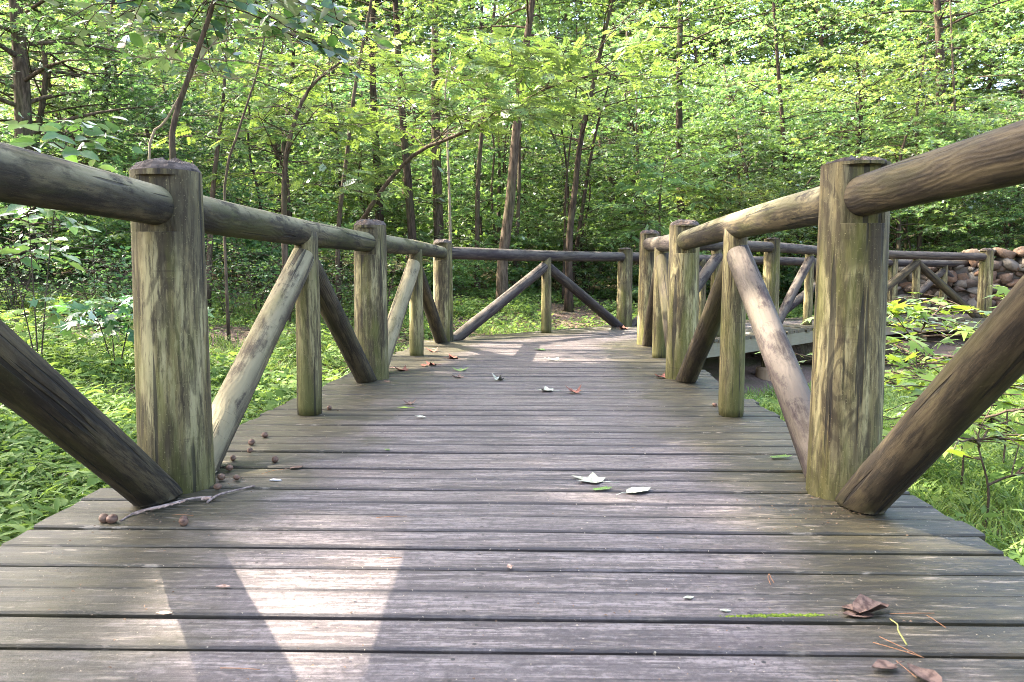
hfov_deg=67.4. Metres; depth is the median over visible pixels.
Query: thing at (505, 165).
sapling
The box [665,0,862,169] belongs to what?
woodland tree
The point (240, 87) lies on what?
sapling
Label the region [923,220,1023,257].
shrub
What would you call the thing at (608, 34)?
woodland tree
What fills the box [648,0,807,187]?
woodland tree
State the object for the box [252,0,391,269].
sapling
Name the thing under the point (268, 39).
sapling
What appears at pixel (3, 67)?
woodland tree
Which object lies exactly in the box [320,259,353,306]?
twiggy shrub
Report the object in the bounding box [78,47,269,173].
understory tree
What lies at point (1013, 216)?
understory tree
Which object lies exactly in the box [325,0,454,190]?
woodland tree
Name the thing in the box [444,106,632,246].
understory tree
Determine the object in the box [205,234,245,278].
shrub
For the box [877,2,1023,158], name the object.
woodland tree
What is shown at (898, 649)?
pine needle
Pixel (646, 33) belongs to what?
understory tree
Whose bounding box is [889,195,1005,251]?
bushy sapling
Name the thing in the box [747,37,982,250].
understory tree
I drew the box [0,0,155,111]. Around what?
woodland tree
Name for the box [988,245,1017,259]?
shrub
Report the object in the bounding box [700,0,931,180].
woodland tree
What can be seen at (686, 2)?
woodland tree
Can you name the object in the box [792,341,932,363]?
fallen log
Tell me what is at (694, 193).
understory tree
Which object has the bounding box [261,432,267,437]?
hickory nut
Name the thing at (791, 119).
sapling
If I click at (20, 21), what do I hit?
understory tree
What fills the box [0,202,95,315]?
twiggy shrub
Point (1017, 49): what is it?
woodland tree
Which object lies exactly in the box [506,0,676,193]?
woodland tree
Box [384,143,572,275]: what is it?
bushy sapling
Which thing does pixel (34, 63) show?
woodland tree
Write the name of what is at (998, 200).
understory tree
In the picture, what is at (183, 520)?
hickory nut
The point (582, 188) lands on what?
bushy sapling
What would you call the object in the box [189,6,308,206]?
sapling
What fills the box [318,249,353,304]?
twiggy shrub
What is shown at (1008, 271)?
stone wall
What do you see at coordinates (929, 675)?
fallen leaf
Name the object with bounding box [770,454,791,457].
fallen leaf
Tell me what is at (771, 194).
bushy sapling
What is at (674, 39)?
woodland tree
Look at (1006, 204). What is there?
sapling
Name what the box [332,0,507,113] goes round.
woodland tree
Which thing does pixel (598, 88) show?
broadleaf tree
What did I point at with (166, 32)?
woodland tree
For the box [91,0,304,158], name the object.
sapling
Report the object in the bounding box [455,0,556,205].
sapling
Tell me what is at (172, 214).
log railing
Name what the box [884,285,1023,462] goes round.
sweetgum sapling
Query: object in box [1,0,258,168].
understory tree
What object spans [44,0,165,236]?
sapling
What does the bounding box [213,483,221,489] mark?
hickory nut
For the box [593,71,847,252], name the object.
understory tree
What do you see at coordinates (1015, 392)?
sweetgum sapling
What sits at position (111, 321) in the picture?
oak seedling
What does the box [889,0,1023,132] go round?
woodland tree
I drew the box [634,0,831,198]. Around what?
woodland tree
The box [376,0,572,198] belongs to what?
woodland tree
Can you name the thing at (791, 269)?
shrub
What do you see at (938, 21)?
broadleaf tree
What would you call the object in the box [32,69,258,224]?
understory tree
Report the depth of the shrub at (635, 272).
17.34 m
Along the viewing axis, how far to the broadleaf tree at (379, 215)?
16.55 m
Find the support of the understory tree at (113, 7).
on the ground at (752, 364)
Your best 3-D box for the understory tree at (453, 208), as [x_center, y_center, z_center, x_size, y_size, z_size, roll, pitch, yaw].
[-2.620,-4.564,19.913,6.200,5.467,6.208,-5,7,-44]
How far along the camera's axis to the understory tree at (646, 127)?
26.81 m
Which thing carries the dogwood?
on the ground at (752, 364)
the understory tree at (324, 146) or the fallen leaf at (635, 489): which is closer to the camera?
the fallen leaf at (635, 489)
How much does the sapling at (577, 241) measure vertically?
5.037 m
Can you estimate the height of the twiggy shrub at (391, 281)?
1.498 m
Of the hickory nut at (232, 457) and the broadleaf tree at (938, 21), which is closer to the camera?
the hickory nut at (232, 457)
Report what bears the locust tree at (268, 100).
on the ground at (752, 364)
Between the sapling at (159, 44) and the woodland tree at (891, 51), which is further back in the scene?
the woodland tree at (891, 51)
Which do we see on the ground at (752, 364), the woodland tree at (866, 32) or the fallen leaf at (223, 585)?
the woodland tree at (866, 32)
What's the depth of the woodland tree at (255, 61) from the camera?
37.76 m
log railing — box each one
[0,142,994,506]
[637,119,1023,514]
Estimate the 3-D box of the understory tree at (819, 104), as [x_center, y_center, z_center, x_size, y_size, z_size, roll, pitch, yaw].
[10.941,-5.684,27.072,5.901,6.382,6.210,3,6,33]
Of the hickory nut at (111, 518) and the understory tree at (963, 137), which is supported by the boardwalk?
the hickory nut at (111, 518)
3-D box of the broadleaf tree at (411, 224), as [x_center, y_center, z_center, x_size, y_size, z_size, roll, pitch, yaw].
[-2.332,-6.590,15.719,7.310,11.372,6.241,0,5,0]
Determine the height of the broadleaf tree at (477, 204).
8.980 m
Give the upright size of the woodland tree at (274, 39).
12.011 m
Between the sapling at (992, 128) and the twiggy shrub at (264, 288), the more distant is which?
the sapling at (992, 128)
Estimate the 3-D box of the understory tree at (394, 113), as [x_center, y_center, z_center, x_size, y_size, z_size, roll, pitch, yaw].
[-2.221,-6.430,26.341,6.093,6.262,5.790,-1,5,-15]
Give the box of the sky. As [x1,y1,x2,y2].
[5,0,1023,116]
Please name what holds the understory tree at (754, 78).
on the ground at (752, 364)
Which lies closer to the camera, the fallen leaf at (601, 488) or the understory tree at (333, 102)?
the fallen leaf at (601, 488)
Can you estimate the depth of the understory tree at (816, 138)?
23.84 m
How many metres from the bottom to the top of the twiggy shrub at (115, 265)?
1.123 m
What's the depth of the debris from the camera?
2.10 m
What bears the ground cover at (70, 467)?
on the ground at (752, 364)
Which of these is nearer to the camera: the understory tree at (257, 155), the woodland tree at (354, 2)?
the understory tree at (257, 155)
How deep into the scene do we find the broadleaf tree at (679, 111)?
20.40 m
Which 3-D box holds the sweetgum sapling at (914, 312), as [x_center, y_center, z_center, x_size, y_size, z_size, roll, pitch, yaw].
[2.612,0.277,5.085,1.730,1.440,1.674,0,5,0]
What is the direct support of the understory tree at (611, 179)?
on the ground at (752, 364)
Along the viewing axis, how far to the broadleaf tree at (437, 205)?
17.17 m
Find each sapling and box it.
[0,113,200,273]
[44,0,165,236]
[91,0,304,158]
[115,1,214,134]
[119,18,299,306]
[129,76,374,277]
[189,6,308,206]
[200,0,346,344]
[208,25,345,254]
[215,29,327,216]
[218,0,499,307]
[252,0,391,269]
[289,129,451,274]
[367,89,451,262]
[382,32,511,241]
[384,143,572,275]
[436,62,549,247]
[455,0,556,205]
[456,102,561,185]
[458,57,583,286]
[461,106,548,274]
[488,33,562,266]
[495,152,678,292]
[500,0,609,213]
[512,122,624,226]
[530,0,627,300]
[537,62,651,282]
[574,92,684,224]
[575,135,757,295]
[588,90,689,269]
[652,174,817,296]
[683,62,769,208]
[693,121,769,211]
[720,105,822,276]
[738,136,822,267]
[755,102,844,179]
[755,297,1023,428]
[759,157,915,297]
[777,107,877,179]
[835,95,933,248]
[854,77,959,249]
[866,23,960,250]
[877,141,923,250]
[882,371,1023,532]
[883,353,1023,493]
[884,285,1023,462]
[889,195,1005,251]
[930,194,1023,251]
[972,117,1020,244]
[975,192,1023,246]
[988,191,1022,243]
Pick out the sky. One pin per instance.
(486, 12)
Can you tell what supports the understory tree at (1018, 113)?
on the ground at (752, 364)
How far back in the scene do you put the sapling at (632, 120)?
20.10 m
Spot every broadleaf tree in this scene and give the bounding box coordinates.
[0,0,195,281]
[249,0,484,220]
[300,0,474,258]
[344,0,493,240]
[378,0,574,294]
[412,0,641,308]
[434,0,771,311]
[561,0,832,218]
[668,0,943,254]
[787,0,1023,245]
[839,0,1023,248]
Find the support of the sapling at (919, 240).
on the ground at (752, 364)
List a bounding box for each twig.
[120,496,211,520]
[206,485,254,502]
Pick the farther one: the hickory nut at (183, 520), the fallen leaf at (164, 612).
the hickory nut at (183, 520)
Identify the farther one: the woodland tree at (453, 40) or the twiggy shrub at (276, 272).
the woodland tree at (453, 40)
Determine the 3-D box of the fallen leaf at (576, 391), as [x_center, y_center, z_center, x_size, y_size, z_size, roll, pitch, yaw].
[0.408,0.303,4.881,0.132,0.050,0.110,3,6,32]
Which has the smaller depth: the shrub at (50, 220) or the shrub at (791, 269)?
the shrub at (50, 220)
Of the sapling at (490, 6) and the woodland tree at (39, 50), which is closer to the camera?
the sapling at (490, 6)
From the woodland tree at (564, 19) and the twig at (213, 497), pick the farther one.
the woodland tree at (564, 19)
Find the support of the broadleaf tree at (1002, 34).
on the ground at (752, 364)
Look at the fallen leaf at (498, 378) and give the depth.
5.46 m
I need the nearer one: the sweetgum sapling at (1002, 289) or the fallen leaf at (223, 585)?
the fallen leaf at (223, 585)
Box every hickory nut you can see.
[99,513,107,522]
[106,514,117,523]
[178,515,188,525]
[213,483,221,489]
[217,473,224,479]
[225,464,232,470]
[230,455,235,460]
[233,475,239,479]
[248,439,254,444]
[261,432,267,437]
[272,456,278,462]
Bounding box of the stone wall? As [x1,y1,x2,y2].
[897,246,1023,312]
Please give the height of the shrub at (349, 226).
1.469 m
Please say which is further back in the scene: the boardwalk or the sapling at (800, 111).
the sapling at (800, 111)
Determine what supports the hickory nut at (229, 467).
on the boardwalk
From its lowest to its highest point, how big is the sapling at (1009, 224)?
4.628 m
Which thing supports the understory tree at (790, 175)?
on the ground at (752, 364)
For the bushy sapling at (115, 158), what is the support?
on the ground at (752, 364)
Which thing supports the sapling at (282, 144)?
on the ground at (752, 364)
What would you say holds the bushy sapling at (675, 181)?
on the ground at (752, 364)
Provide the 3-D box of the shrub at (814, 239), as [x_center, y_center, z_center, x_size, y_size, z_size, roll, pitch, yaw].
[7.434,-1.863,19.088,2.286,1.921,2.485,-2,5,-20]
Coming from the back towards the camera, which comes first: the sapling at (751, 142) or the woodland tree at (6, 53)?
the woodland tree at (6, 53)
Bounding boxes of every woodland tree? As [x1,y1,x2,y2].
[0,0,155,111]
[0,1,35,76]
[0,1,87,86]
[0,2,134,118]
[54,5,232,133]
[58,0,244,109]
[140,0,333,169]
[159,3,360,164]
[167,0,384,148]
[212,0,389,206]
[270,0,425,109]
[277,0,465,191]
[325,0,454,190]
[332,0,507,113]
[358,2,511,94]
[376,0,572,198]
[391,0,545,212]
[401,0,574,205]
[440,0,638,178]
[449,4,605,90]
[502,0,672,213]
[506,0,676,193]
[514,0,705,219]
[519,1,691,178]
[536,0,744,215]
[586,0,764,204]
[604,0,846,203]
[605,0,802,213]
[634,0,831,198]
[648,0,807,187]
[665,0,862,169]
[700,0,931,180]
[724,0,903,150]
[734,0,929,122]
[768,0,988,135]
[778,0,932,162]
[792,0,990,168]
[824,0,1023,242]
[844,1,1023,241]
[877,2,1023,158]
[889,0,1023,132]
[902,0,1023,202]
[912,0,1023,198]
[928,0,1021,110]
[954,0,1023,122]
[965,0,1023,95]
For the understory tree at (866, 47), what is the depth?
22.82 m
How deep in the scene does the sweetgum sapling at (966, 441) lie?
3.77 m
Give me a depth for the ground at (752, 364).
13.16 m
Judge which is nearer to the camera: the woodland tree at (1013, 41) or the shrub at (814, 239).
the shrub at (814, 239)
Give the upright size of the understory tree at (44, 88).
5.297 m
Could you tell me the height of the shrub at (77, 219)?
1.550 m
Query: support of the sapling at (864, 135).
on the ground at (752, 364)
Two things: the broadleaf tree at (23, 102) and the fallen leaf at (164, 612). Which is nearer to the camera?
the fallen leaf at (164, 612)
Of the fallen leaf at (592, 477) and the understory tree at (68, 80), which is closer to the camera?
the fallen leaf at (592, 477)
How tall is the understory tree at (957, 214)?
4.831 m
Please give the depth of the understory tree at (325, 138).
26.23 m
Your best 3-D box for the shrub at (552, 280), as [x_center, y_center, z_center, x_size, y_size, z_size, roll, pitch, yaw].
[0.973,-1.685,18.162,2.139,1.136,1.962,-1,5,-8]
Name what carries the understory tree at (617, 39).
on the ground at (752, 364)
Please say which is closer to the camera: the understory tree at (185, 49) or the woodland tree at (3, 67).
the understory tree at (185, 49)
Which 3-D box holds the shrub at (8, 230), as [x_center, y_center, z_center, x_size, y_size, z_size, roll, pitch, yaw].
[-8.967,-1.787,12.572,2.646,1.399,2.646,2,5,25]
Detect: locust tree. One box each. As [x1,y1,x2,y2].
[129,30,421,326]
[326,0,680,218]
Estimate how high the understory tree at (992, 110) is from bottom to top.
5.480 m
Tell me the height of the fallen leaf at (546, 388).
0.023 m
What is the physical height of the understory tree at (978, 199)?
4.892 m
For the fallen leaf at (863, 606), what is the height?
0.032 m
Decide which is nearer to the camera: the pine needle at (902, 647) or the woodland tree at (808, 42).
the pine needle at (902, 647)
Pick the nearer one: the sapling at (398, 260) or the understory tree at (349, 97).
the sapling at (398, 260)
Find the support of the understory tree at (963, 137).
on the ground at (752, 364)
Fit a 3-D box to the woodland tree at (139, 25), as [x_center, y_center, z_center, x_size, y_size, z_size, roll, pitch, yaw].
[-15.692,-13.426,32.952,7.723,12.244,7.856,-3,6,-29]
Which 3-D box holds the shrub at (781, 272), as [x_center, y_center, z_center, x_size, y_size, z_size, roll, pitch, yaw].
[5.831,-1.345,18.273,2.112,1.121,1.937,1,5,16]
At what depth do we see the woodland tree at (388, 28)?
33.13 m
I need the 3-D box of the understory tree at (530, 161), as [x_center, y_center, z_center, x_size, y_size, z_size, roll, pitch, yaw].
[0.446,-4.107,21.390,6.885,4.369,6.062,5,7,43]
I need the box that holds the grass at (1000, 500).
[0,288,1023,566]
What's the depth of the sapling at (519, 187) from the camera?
16.99 m
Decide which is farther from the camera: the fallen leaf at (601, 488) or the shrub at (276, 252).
the shrub at (276, 252)
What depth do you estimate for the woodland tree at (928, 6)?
37.70 m
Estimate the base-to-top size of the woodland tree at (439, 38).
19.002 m
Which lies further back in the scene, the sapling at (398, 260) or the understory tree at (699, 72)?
the understory tree at (699, 72)
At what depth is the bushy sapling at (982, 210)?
18.53 m
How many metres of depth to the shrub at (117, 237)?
12.14 m
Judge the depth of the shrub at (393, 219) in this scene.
17.25 m
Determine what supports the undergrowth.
on the ground at (752, 364)
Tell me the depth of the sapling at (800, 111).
20.95 m
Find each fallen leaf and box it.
[156,610,171,614]
[215,584,229,587]
[444,354,458,358]
[491,373,503,379]
[538,386,561,390]
[566,385,580,393]
[571,472,616,482]
[592,486,610,489]
[617,487,650,494]
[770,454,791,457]
[842,593,907,645]
[871,659,904,668]
[907,663,941,681]
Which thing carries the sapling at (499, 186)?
on the ground at (752, 364)
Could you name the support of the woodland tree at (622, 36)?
on the ground at (752, 364)
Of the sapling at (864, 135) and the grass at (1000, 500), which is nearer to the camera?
the grass at (1000, 500)
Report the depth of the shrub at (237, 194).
14.90 m
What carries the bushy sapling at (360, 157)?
on the ground at (752, 364)
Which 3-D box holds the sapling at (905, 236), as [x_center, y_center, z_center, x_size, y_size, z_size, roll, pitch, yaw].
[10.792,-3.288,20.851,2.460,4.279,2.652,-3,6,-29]
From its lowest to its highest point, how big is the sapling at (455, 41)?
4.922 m
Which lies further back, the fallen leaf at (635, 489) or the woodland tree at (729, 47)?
the woodland tree at (729, 47)
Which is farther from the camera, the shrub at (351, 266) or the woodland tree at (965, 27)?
the woodland tree at (965, 27)
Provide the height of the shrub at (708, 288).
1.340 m
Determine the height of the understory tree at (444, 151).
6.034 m
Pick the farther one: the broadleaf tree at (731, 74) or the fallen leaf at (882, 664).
the broadleaf tree at (731, 74)
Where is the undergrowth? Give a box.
[0,68,1021,298]
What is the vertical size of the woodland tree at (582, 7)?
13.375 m
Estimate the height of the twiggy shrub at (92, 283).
1.162 m
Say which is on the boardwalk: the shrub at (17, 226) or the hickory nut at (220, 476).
the hickory nut at (220, 476)
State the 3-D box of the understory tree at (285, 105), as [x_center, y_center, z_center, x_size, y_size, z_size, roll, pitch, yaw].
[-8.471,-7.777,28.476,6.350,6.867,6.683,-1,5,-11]
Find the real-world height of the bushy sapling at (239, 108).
3.980 m
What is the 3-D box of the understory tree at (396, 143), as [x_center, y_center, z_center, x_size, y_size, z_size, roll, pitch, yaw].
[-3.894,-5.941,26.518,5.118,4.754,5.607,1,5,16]
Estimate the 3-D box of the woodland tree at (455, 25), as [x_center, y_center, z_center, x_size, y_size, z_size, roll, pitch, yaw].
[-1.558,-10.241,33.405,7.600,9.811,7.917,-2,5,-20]
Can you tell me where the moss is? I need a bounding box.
[720,613,837,617]
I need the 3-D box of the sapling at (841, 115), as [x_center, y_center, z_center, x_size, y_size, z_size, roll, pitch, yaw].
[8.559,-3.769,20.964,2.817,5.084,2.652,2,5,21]
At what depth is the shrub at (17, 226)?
12.01 m
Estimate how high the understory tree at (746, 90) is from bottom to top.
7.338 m
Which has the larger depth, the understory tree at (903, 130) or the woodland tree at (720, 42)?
the woodland tree at (720, 42)
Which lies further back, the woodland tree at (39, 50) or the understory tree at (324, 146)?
the woodland tree at (39, 50)
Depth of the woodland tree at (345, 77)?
31.12 m
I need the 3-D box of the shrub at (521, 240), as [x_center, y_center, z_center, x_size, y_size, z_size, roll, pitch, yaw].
[-0.001,-1.875,16.985,2.851,1.883,2.479,-1,5,-6]
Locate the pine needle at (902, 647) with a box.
[881,637,919,655]
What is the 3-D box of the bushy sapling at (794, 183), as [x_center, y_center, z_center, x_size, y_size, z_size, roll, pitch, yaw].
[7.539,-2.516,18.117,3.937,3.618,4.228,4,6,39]
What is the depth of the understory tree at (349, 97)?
28.52 m
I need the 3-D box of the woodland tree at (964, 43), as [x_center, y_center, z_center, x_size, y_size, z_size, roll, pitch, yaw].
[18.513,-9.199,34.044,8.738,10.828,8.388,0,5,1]
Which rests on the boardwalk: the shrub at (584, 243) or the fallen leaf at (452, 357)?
the fallen leaf at (452, 357)
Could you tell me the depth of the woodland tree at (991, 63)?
32.01 m
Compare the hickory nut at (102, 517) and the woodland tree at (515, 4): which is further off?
the woodland tree at (515, 4)
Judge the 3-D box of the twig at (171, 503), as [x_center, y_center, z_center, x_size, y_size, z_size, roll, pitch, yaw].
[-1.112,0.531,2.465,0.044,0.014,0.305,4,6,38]
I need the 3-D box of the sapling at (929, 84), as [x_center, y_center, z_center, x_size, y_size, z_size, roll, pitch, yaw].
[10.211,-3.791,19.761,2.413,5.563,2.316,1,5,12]
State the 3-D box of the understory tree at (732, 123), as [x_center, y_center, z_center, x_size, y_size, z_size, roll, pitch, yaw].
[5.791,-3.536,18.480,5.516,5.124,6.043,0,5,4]
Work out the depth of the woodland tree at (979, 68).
42.65 m
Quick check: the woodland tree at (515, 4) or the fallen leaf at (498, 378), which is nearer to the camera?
the fallen leaf at (498, 378)
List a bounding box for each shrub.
[0,107,149,353]
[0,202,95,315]
[0,203,50,258]
[0,204,101,274]
[0,207,55,266]
[0,215,77,314]
[29,208,131,272]
[30,233,131,319]
[36,237,132,308]
[37,215,131,281]
[58,256,211,305]
[203,176,280,281]
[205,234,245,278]
[205,237,273,317]
[205,238,288,314]
[218,256,342,312]
[219,240,324,289]
[232,216,354,271]
[241,256,339,314]
[314,172,432,263]
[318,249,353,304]
[318,249,402,284]
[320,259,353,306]
[335,253,408,306]
[423,259,490,293]
[454,211,567,294]
[518,248,588,290]
[532,213,634,294]
[604,264,638,294]
[703,251,722,298]
[757,265,797,288]
[758,254,814,304]
[780,231,817,271]
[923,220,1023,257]
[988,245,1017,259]
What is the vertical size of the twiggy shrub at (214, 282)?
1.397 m
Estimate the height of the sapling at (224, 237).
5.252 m
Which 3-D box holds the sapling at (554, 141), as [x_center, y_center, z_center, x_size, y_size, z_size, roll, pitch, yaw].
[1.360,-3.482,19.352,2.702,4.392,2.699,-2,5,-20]
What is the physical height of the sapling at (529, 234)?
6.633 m
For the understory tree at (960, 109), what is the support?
on the ground at (752, 364)
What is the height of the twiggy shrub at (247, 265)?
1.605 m
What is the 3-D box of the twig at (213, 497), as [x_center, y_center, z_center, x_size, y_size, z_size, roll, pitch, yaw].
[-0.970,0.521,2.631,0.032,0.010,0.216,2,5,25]
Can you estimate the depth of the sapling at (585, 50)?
17.12 m
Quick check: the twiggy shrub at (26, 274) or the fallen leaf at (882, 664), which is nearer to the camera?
the fallen leaf at (882, 664)
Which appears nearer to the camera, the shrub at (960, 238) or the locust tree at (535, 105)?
the locust tree at (535, 105)
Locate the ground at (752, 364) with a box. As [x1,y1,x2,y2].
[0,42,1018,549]
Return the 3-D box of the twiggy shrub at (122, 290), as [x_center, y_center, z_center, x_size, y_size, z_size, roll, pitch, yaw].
[-4.729,-0.613,9.664,1.794,0.913,1.579,0,5,0]
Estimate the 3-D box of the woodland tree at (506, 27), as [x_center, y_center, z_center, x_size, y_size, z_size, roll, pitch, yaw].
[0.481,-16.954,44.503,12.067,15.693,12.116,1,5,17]
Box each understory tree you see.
[0,0,194,269]
[0,0,202,229]
[0,0,234,273]
[0,0,250,256]
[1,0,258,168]
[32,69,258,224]
[62,41,292,187]
[65,18,301,203]
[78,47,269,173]
[130,0,446,223]
[196,27,360,211]
[200,50,387,209]
[237,29,456,215]
[259,113,392,209]
[294,64,430,194]
[302,49,547,259]
[307,104,472,217]
[365,75,559,246]
[377,51,508,233]
[385,111,632,263]
[442,125,616,227]
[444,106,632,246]
[471,7,674,237]
[495,38,773,279]
[506,1,734,244]
[536,88,686,224]
[571,69,751,219]
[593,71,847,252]
[622,158,771,222]
[630,45,849,218]
[637,86,832,265]
[659,52,888,220]
[666,166,895,301]
[698,136,820,252]
[710,92,962,230]
[727,38,962,241]
[746,88,889,238]
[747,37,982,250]
[772,109,1023,251]
[805,130,1021,247]
[810,94,1023,251]
[814,93,1021,245]
[826,108,982,248]
[902,185,1022,250]
[904,117,1011,241]
[907,106,1023,250]
[912,184,1023,251]
[939,184,1023,251]
[979,99,1023,248]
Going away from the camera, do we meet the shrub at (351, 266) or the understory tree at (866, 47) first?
the shrub at (351, 266)
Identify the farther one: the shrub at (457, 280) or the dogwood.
the shrub at (457, 280)
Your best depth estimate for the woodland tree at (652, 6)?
33.49 m
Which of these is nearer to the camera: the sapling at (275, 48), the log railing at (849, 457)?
the log railing at (849, 457)
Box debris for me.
[23,364,911,681]
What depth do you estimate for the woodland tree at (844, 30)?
40.77 m
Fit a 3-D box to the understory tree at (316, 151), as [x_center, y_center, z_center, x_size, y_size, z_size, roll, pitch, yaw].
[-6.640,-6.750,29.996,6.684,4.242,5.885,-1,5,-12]
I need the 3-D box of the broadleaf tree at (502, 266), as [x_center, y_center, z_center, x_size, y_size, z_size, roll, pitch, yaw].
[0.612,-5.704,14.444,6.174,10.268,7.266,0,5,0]
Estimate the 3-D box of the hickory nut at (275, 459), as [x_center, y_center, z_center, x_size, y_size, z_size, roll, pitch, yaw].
[-0.947,0.473,3.070,0.027,0.028,0.027,-2,5,-18]
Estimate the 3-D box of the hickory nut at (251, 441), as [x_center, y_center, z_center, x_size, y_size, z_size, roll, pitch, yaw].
[-1.151,0.446,3.394,0.029,0.028,0.031,0,5,4]
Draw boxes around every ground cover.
[0,237,814,545]
[748,385,1023,564]
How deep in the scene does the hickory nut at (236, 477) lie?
2.80 m
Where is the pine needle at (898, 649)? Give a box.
[873,642,923,657]
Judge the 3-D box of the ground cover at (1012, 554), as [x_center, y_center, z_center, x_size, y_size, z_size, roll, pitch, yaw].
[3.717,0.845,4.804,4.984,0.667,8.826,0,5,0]
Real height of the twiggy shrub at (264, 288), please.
1.030 m
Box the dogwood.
[44,0,421,158]
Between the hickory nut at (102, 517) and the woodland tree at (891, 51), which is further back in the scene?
the woodland tree at (891, 51)
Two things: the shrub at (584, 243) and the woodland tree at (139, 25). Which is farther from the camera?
the woodland tree at (139, 25)
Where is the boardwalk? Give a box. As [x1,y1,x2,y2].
[0,313,1023,681]
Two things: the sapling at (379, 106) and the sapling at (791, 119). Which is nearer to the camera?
the sapling at (379, 106)
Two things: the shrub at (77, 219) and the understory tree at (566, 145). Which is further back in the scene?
the understory tree at (566, 145)
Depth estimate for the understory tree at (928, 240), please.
25.30 m
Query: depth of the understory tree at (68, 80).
17.08 m
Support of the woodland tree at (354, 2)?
on the ground at (752, 364)
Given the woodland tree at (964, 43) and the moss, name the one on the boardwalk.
the moss
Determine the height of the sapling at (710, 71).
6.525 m
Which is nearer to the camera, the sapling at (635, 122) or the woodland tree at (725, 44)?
the sapling at (635, 122)
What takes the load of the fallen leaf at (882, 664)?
on the boardwalk
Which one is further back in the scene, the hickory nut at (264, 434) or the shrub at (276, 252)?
the shrub at (276, 252)
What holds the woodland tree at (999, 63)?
on the ground at (752, 364)
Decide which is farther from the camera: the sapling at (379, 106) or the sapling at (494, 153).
the sapling at (494, 153)
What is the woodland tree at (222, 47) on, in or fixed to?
on the ground at (752, 364)
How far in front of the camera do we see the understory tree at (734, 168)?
22.89 m
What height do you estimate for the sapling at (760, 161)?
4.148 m
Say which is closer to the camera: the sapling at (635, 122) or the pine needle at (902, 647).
the pine needle at (902, 647)
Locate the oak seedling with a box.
[25,291,214,372]
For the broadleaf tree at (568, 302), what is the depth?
14.98 m
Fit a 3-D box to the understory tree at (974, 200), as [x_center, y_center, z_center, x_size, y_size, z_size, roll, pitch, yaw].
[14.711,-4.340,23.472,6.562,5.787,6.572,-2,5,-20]
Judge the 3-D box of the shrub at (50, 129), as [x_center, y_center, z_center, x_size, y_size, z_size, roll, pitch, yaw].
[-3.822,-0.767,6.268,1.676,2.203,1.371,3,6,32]

